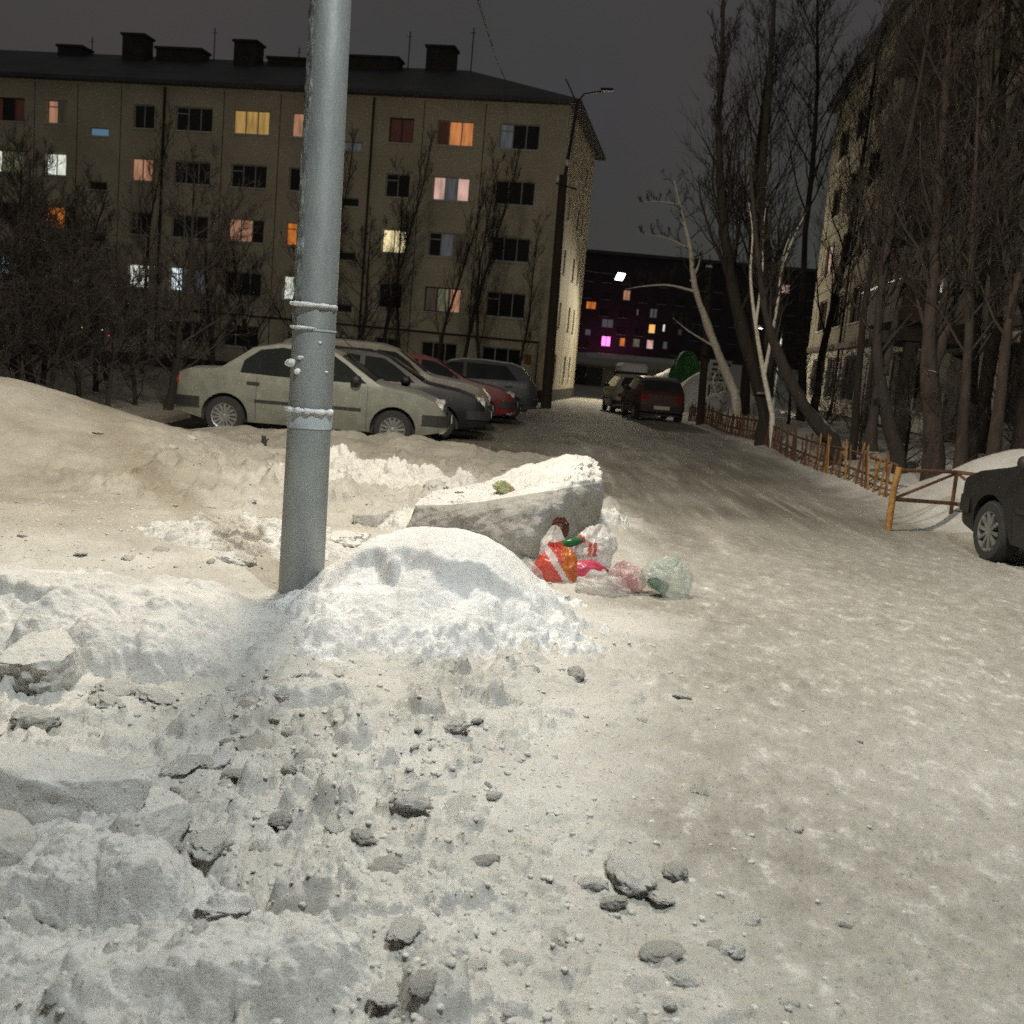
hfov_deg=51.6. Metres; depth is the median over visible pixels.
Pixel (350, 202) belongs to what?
window
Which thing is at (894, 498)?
pipe barrier
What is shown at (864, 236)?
window
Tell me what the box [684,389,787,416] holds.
snow pile
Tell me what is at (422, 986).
snow clod
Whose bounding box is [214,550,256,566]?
snow clod
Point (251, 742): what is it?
snow clod
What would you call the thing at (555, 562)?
rubbish bag
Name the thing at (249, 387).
parked car
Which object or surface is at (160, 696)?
snow clod
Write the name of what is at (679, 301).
window
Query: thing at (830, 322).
bare tree
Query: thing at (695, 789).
snow clod
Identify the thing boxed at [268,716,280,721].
snow clod
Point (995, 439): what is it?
bare tree
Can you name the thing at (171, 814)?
snow block
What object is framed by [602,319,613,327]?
window
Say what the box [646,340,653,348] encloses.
window
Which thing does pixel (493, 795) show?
snow clod
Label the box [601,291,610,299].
window
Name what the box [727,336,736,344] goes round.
window
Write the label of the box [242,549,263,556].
snow clod
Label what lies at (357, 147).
window
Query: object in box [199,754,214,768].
snow clod
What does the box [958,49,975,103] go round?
window
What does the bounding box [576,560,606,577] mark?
rubbish bag
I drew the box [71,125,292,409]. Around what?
bare tree
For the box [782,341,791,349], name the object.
window
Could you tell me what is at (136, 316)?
window
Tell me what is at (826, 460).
picket fence
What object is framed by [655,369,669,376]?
snow pile
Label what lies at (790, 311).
window
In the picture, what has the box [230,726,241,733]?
snow clod
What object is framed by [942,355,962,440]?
door
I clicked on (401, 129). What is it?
window
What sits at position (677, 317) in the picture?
window
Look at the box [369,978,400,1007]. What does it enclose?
snow clod
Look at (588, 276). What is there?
window
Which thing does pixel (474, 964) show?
snow clod
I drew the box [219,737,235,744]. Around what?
snow clod
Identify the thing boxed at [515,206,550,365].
bare tree
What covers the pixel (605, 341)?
window
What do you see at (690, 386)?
snow pile
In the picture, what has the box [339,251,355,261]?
window
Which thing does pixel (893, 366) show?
window
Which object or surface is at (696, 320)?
window
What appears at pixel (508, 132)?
window
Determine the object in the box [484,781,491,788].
snow clod
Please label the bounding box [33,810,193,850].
snow heap
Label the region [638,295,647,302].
window
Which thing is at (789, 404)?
bare shrub
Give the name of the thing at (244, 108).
apartment building
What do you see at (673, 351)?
window
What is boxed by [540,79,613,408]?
utility pole
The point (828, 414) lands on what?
bare shrub
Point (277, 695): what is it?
snow clod
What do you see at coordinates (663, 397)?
parked car
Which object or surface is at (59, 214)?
window
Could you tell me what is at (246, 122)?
window
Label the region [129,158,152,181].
window
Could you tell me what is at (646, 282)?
window
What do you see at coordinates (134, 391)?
bare shrub
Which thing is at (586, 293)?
window
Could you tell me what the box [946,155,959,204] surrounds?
window
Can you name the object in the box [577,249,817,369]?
apartment building
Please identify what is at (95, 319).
bare tree
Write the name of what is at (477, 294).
bare tree
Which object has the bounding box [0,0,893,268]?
sky
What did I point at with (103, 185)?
window
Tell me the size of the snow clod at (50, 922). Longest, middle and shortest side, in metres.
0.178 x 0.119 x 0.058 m
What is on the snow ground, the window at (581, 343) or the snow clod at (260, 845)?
the snow clod at (260, 845)
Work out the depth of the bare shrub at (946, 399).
15.27 m
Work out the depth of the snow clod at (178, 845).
3.15 m
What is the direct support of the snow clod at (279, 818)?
on the snow ground
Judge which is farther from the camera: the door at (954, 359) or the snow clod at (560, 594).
the door at (954, 359)
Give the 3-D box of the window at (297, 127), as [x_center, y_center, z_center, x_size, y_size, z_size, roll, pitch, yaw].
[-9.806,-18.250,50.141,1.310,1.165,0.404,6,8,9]
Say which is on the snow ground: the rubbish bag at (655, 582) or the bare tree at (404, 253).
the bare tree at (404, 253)
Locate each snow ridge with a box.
[0,564,300,684]
[268,443,478,489]
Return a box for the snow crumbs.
[0,446,988,1023]
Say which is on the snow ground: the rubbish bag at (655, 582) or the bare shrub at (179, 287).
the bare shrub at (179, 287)
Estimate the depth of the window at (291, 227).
50.93 m
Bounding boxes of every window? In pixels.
[0,97,24,122]
[0,150,23,173]
[0,202,22,224]
[44,100,67,124]
[44,153,65,176]
[45,206,64,228]
[86,181,107,191]
[87,127,108,137]
[127,211,150,235]
[127,316,141,338]
[128,263,148,288]
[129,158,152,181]
[131,104,154,129]
[168,267,204,293]
[168,319,202,343]
[169,214,207,240]
[171,161,209,185]
[173,107,212,132]
[224,324,258,347]
[226,271,260,297]
[229,164,266,189]
[229,218,263,244]
[231,110,269,136]
[282,275,293,300]
[283,222,296,246]
[286,167,299,191]
[289,113,303,137]
[337,303,352,313]
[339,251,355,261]
[342,197,359,207]
[344,142,362,151]
[375,337,396,346]
[378,283,402,309]
[379,229,405,254]
[383,173,409,198]
[387,118,413,144]
[421,341,456,361]
[422,286,460,314]
[426,232,465,258]
[430,176,469,202]
[434,120,473,147]
[482,346,520,364]
[484,291,525,319]
[490,236,530,263]
[493,180,535,206]
[497,124,540,151]
[577,340,586,348]
[582,290,591,298]
[584,273,593,281]
[585,329,590,334]
[586,301,595,309]
[599,308,608,316]
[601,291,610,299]
[601,336,610,346]
[602,274,611,282]
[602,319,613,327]
[616,326,625,334]
[618,310,627,318]
[619,338,624,346]
[621,276,630,284]
[623,290,630,300]
[633,338,639,346]
[635,328,643,336]
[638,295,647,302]
[640,278,648,286]
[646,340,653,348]
[648,324,655,333]
[649,308,657,317]
[657,296,665,304]
[658,279,667,287]
[663,341,667,348]
[670,348,678,355]
[673,315,682,322]
[675,298,684,306]
[677,281,686,289]
[689,349,697,357]
[690,333,699,341]
[692,316,700,324]
[697,283,704,291]
[708,351,715,359]
[711,318,719,326]
[712,301,721,309]
[714,284,723,292]
[725,353,734,360]
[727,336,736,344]
[729,319,734,327]
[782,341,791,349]
[784,324,793,332]
[786,308,795,315]
[806,309,812,317]
[806,326,810,334]
[807,292,814,300]
[807,359,816,395]
[815,300,827,332]
[821,358,835,399]
[822,244,834,277]
[828,185,842,222]
[831,293,844,329]
[835,128,849,166]
[836,356,854,402]
[846,285,864,324]
[851,170,857,202]
[853,105,867,145]
[855,216,872,258]
[865,146,882,191]
[872,74,893,123]
[888,352,901,409]
[912,351,922,414]
[938,249,946,302]
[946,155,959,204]
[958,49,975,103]
[1003,343,1019,428]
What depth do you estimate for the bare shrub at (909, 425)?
17.33 m
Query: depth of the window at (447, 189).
49.36 m
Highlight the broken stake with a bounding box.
[261,434,268,445]
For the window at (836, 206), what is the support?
in the apartment building at (844, 330)
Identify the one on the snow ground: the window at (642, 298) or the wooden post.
the wooden post
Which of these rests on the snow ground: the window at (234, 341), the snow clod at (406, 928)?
the snow clod at (406, 928)
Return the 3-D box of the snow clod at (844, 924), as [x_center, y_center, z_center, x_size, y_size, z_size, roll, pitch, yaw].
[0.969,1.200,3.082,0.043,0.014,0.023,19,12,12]
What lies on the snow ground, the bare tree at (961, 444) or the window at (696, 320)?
the bare tree at (961, 444)
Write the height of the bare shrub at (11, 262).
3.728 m
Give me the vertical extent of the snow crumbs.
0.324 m
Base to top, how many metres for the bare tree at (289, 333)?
7.306 m
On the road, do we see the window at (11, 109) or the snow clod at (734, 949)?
the snow clod at (734, 949)
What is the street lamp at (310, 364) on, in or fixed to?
on the snow ground
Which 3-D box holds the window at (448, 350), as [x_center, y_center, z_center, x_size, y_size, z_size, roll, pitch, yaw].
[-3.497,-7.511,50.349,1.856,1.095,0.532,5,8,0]
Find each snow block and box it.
[0,627,87,694]
[0,743,152,825]
[0,809,40,866]
[134,786,194,842]
[259,536,276,543]
[330,530,371,546]
[352,508,393,526]
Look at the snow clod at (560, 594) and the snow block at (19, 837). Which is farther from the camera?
the snow clod at (560, 594)
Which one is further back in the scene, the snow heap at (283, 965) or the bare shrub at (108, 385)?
the bare shrub at (108, 385)
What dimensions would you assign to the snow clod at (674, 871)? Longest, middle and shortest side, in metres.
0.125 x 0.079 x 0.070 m
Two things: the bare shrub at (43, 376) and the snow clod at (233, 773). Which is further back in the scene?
the bare shrub at (43, 376)
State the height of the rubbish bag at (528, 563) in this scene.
0.240 m
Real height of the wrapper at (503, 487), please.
0.129 m
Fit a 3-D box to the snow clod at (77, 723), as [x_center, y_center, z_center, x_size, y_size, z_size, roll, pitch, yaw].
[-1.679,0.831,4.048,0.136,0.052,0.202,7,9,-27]
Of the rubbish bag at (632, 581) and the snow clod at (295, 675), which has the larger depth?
the rubbish bag at (632, 581)
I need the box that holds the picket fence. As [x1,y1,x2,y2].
[688,401,897,496]
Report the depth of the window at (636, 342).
177.66 m
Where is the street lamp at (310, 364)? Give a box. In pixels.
[278,0,351,593]
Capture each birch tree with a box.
[623,169,742,424]
[745,187,809,447]
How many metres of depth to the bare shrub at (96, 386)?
23.44 m
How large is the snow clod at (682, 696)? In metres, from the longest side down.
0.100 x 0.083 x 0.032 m
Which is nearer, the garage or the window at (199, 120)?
the window at (199, 120)
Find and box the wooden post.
[696,265,712,424]
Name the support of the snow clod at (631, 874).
on the road
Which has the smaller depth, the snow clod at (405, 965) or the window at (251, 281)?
the snow clod at (405, 965)
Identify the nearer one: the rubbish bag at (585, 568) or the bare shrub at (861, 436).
the rubbish bag at (585, 568)
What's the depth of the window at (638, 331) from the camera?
177.40 m
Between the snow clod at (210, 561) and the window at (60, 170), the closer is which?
the snow clod at (210, 561)
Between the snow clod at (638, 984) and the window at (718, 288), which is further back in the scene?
the window at (718, 288)
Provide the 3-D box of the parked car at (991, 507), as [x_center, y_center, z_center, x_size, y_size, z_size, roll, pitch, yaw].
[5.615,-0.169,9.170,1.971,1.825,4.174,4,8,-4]
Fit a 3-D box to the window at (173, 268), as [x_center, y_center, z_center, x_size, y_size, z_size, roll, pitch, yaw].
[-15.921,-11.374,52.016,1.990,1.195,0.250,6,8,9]
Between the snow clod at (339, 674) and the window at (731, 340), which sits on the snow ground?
the snow clod at (339, 674)
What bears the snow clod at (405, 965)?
on the snow ground
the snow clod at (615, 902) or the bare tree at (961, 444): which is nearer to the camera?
the snow clod at (615, 902)
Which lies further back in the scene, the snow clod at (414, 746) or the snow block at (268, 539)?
the snow block at (268, 539)
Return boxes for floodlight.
[584,270,625,280]
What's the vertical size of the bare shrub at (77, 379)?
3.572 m
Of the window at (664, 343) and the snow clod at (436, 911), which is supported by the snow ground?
the snow clod at (436, 911)
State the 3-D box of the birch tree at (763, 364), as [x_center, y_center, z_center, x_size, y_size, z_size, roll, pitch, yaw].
[5.489,-4.018,22.822,1.560,5.801,0.950,5,8,0]
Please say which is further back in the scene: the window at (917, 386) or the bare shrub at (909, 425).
the window at (917, 386)
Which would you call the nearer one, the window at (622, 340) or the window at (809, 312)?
the window at (809, 312)
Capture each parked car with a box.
[174,321,452,437]
[277,330,491,439]
[283,324,492,411]
[403,339,517,418]
[444,347,537,418]
[602,362,651,415]
[621,369,684,422]
[959,456,1023,562]
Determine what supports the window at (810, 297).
in the apartment building at (616, 317)
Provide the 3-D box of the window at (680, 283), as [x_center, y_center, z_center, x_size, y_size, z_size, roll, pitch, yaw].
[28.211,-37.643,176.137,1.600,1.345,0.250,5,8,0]
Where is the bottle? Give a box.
[561,537,582,546]
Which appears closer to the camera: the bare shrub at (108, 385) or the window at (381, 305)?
the bare shrub at (108, 385)
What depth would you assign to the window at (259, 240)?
51.26 m
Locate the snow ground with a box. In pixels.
[0,352,1023,1023]
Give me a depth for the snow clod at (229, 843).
3.15 m
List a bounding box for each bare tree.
[0,113,93,368]
[0,122,115,383]
[23,157,123,369]
[36,164,137,380]
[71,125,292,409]
[127,95,179,373]
[169,190,272,365]
[210,183,293,351]
[239,191,350,339]
[335,206,434,346]
[339,120,358,271]
[382,121,436,342]
[384,152,416,347]
[427,166,493,359]
[463,125,525,357]
[463,133,507,358]
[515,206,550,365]
[672,0,823,415]
[677,0,810,445]
[732,135,843,465]
[753,0,890,421]
[802,0,909,412]
[828,0,959,459]
[830,0,1000,473]
[860,0,1022,481]
[872,0,1023,449]
[883,0,1023,452]
[894,0,1023,468]
[947,45,1023,455]
[960,0,1023,461]
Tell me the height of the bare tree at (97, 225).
6.900 m
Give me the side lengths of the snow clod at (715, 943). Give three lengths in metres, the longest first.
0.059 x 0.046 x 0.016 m
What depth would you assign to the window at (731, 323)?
177.01 m
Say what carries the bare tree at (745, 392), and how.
on the snow ground
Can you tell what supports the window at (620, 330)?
in the apartment building at (616, 317)
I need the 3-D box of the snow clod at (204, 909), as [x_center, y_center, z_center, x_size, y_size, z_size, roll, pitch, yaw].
[-0.744,1.018,2.721,0.114,0.029,0.172,4,-11,30]
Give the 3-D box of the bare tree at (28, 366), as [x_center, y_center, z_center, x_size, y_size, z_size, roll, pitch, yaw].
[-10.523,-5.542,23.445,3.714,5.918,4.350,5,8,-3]
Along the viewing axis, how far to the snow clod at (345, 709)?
4.31 m
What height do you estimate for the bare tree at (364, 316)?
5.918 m
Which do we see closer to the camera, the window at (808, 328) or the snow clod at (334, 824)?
the snow clod at (334, 824)
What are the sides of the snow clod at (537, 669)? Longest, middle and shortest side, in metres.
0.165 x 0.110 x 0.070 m
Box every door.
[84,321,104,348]
[574,366,602,385]
[615,370,645,375]
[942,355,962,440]
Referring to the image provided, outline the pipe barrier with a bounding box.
[885,466,974,530]
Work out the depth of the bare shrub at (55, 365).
18.29 m
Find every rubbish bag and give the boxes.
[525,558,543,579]
[531,541,577,582]
[539,525,564,554]
[572,524,617,567]
[575,570,631,596]
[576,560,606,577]
[606,560,645,593]
[640,557,690,598]
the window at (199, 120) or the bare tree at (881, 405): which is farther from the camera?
the window at (199, 120)
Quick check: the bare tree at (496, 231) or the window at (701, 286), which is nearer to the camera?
the bare tree at (496, 231)
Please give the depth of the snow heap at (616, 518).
9.78 m
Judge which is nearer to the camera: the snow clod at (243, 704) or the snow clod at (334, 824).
the snow clod at (334, 824)
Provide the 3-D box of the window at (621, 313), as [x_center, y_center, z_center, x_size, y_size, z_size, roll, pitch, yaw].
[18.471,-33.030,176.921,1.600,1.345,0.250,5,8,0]
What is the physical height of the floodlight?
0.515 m
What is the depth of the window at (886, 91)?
40.69 m
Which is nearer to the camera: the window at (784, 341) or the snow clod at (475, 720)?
the snow clod at (475, 720)
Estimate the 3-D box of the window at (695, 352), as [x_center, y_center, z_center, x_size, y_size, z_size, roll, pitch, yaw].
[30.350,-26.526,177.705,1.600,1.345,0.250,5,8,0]
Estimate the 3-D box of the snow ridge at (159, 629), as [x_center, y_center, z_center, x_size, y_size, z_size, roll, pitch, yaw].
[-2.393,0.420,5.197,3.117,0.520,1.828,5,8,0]
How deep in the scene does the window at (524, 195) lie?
48.87 m
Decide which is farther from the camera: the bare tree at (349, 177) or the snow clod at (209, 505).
the bare tree at (349, 177)
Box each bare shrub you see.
[0,175,117,356]
[0,179,128,384]
[0,201,121,381]
[0,215,146,397]
[0,216,88,377]
[0,234,147,389]
[1,197,164,391]
[35,243,198,406]
[64,248,186,404]
[112,234,251,392]
[762,314,840,423]
[787,341,872,442]
[818,337,914,454]
[859,339,981,460]
[891,358,1014,464]
[942,297,1022,443]
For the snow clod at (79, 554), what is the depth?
6.85 m
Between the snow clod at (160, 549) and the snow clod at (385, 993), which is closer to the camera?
the snow clod at (385, 993)
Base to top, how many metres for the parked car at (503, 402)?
1.825 m
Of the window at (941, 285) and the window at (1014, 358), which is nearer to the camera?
the window at (1014, 358)
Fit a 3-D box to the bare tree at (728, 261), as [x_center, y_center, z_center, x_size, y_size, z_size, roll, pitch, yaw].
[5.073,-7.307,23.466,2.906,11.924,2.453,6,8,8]
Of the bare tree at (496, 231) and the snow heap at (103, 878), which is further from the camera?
the bare tree at (496, 231)
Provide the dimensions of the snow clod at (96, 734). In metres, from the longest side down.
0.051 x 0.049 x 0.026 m
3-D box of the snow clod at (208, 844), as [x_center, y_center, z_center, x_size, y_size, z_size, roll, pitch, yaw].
[-0.853,0.933,2.962,0.093,0.060,0.175,16,9,1]
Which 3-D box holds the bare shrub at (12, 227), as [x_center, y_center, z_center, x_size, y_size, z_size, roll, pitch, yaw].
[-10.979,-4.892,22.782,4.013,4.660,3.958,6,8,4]
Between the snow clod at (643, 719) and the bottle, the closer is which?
the snow clod at (643, 719)
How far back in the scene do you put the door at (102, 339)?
53.15 m
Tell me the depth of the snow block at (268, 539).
7.63 m
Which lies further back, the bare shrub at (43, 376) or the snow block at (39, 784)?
the bare shrub at (43, 376)
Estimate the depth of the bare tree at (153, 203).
36.89 m
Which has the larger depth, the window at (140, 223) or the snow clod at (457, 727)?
the window at (140, 223)
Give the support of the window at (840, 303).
in the apartment building at (844, 330)
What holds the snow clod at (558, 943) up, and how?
on the snow ground
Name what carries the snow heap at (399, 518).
on the snow ground
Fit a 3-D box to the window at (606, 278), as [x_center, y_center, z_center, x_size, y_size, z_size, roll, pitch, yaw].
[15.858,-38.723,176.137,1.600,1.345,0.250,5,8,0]
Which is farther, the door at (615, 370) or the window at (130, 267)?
the door at (615, 370)
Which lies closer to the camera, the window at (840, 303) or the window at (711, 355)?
the window at (840, 303)
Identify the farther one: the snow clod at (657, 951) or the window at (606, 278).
the window at (606, 278)
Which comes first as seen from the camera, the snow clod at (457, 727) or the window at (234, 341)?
the snow clod at (457, 727)
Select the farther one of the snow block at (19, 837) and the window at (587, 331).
the window at (587, 331)
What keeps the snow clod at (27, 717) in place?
on the snow ground
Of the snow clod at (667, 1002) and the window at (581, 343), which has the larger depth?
the window at (581, 343)
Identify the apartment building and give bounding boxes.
[0,28,605,401]
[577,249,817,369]
[806,0,1023,451]
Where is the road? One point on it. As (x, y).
(912, 650)
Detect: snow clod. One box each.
[9,704,63,729]
[16,534,28,537]
[32,913,56,928]
[45,998,58,1004]
[67,720,82,727]
[73,552,87,555]
[82,691,124,708]
[88,731,99,736]
[89,678,140,696]
[121,555,134,560]
[126,935,138,945]
[135,687,178,705]
[153,546,169,551]
[159,754,199,775]
[169,840,184,850]
[170,786,181,793]
[186,827,228,861]
[194,901,251,917]
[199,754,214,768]
[202,503,215,507]
[202,752,231,768]
[206,558,215,563]
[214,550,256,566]
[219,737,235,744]
[221,768,242,777]
[224,840,234,847]
[225,685,239,690]
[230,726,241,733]
[234,741,240,748]
[235,734,271,751]
[236,700,252,708]
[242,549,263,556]
[246,498,256,503]
[249,839,268,851]
[262,679,289,698]
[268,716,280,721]
[268,810,292,827]
[281,727,297,737]
[281,763,297,771]
[282,761,297,773]
[291,673,302,677]
[305,740,322,747]
[324,815,343,833]
[334,673,344,676]
[336,705,348,716]
[351,827,378,844]
[367,855,404,873]
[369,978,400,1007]
[387,913,422,942]
[388,791,434,811]
[402,962,407,971]
[409,744,419,749]
[409,969,437,996]
[414,728,422,731]
[423,479,448,489]
[431,908,440,914]
[442,721,472,733]
[442,794,477,819]
[466,957,487,971]
[468,755,482,763]
[470,853,500,865]
[471,717,483,723]
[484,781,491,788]
[486,791,502,800]
[499,948,529,966]
[501,1009,516,1017]
[523,665,539,672]
[551,940,566,947]
[553,589,570,600]
[567,666,585,682]
[578,875,609,891]
[599,895,628,910]
[605,848,656,898]
[622,975,660,992]
[635,717,647,722]
[639,940,685,962]
[646,890,675,904]
[653,994,677,1009]
[661,860,688,882]
[665,967,698,987]
[672,693,691,699]
[689,784,709,796]
[707,939,721,949]
[719,939,745,959]
[738,909,760,925]
[778,996,800,1007]
[786,824,803,832]
[838,921,851,928]
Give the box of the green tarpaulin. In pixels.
[668,350,699,382]
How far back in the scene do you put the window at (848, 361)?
42.30 m
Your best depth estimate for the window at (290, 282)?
51.29 m
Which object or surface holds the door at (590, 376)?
in the garage
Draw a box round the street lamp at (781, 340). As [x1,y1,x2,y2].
[758,326,782,408]
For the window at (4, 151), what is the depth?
52.92 m
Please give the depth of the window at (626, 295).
176.58 m
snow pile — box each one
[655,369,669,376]
[681,372,725,406]
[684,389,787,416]
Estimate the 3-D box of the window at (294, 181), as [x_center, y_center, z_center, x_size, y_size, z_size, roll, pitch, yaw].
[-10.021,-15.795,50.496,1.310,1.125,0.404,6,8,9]
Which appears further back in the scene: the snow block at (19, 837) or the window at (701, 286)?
the window at (701, 286)
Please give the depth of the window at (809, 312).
176.63 m
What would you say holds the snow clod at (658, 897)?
on the road
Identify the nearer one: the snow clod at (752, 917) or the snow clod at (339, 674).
the snow clod at (752, 917)
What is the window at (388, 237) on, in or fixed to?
in the apartment building at (244, 108)
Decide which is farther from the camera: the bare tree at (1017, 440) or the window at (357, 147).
the window at (357, 147)
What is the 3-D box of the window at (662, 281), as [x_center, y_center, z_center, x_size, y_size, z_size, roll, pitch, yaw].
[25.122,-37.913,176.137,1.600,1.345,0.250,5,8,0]
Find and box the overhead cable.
[478,0,505,79]
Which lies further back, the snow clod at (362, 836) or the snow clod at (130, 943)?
the snow clod at (362, 836)
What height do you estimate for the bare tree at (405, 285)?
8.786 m
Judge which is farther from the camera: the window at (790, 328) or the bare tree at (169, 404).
the window at (790, 328)
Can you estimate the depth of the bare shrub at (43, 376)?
24.11 m
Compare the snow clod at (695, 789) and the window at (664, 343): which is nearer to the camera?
the snow clod at (695, 789)
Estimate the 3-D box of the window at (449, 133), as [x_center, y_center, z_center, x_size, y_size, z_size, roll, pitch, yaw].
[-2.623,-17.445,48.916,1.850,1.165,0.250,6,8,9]
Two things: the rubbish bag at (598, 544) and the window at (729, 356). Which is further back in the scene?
the window at (729, 356)
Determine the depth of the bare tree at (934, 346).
15.01 m
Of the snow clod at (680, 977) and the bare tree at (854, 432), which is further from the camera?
the bare tree at (854, 432)
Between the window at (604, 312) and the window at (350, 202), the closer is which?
the window at (350, 202)
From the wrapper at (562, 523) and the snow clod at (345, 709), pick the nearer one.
the snow clod at (345, 709)
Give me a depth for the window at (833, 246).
50.59 m
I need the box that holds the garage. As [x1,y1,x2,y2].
[574,356,671,386]
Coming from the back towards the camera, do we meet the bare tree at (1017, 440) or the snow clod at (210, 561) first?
the bare tree at (1017, 440)
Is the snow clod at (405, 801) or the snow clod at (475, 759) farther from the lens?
the snow clod at (475, 759)
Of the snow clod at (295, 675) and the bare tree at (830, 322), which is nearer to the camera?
the snow clod at (295, 675)
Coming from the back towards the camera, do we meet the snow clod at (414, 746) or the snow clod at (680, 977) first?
the snow clod at (414, 746)
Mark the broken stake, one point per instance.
(264, 440)
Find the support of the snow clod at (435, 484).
on the snow ground
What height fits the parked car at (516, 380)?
1.825 m
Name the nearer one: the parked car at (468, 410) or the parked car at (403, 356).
the parked car at (468, 410)
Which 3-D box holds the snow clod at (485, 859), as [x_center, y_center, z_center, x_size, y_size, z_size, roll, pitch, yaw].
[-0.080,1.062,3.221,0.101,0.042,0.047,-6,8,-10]
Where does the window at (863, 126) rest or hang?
in the apartment building at (844, 330)
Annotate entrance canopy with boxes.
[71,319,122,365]
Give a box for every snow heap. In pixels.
[0,827,270,930]
[0,909,382,1023]
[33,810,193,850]
[131,511,357,559]
[230,670,355,708]
[377,504,413,531]
[599,504,631,529]
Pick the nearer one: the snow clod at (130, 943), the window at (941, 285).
the snow clod at (130, 943)
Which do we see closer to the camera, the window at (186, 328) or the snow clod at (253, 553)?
the snow clod at (253, 553)
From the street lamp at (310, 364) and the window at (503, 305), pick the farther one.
the window at (503, 305)
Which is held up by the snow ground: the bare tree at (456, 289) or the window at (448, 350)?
the bare tree at (456, 289)
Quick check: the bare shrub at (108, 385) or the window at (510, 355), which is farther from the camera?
the window at (510, 355)
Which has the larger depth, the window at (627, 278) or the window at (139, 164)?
the window at (627, 278)
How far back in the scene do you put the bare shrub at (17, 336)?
17.84 m
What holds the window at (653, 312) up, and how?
in the apartment building at (616, 317)
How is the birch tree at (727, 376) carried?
on the snow ground
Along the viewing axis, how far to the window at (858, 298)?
42.02 m
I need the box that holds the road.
[546,392,1023,1023]
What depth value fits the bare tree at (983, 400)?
21.83 m
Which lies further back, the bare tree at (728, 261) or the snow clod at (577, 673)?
the bare tree at (728, 261)
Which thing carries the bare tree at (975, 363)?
on the snow ground
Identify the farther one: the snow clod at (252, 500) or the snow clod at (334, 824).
the snow clod at (252, 500)
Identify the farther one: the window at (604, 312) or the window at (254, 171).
the window at (604, 312)
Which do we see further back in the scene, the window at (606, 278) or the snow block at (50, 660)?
the window at (606, 278)
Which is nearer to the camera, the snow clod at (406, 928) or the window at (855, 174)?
the snow clod at (406, 928)
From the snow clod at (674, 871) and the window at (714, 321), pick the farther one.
the window at (714, 321)
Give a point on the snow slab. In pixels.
(518, 521)
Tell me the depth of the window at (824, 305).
50.83 m
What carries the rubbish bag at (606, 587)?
on the road
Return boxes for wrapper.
[492,480,514,493]
[551,517,568,536]
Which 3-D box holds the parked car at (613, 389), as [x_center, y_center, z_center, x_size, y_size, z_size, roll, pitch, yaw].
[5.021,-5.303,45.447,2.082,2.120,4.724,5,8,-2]
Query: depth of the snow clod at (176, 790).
3.60 m
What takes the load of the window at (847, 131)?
in the apartment building at (844, 330)
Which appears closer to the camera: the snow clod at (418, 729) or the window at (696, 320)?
the snow clod at (418, 729)
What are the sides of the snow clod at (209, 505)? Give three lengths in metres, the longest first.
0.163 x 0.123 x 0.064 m
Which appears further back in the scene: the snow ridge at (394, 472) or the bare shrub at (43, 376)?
the bare shrub at (43, 376)
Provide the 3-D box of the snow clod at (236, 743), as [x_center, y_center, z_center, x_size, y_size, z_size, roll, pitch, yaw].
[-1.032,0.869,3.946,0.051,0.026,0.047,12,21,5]
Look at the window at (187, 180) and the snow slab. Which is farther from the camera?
the window at (187, 180)
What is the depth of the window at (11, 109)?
52.54 m
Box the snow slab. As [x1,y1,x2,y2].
[406,454,604,558]
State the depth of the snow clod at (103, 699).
4.16 m
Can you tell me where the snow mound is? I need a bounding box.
[265,526,611,663]
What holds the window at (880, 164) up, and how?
in the apartment building at (844, 330)
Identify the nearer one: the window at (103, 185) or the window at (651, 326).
the window at (103, 185)
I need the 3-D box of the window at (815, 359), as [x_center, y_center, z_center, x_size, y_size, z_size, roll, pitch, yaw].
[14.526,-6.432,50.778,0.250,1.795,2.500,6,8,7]
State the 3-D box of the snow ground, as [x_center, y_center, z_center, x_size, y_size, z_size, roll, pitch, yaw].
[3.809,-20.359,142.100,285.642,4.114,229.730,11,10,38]
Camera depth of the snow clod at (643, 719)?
4.68 m
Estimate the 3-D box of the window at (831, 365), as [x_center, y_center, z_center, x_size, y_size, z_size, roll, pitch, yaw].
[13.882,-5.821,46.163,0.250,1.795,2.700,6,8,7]
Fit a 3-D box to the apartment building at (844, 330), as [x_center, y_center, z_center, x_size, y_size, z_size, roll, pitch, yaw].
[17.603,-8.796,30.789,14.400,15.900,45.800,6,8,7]
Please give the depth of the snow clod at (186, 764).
3.73 m
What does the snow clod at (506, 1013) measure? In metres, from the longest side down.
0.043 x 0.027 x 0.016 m
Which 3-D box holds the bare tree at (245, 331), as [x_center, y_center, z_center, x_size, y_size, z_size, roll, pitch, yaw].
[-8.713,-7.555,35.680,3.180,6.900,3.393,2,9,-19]
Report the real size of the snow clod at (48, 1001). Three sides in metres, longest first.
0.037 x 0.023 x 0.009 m
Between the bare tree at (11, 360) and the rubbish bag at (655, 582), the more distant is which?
the bare tree at (11, 360)
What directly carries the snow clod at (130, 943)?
on the snow ground

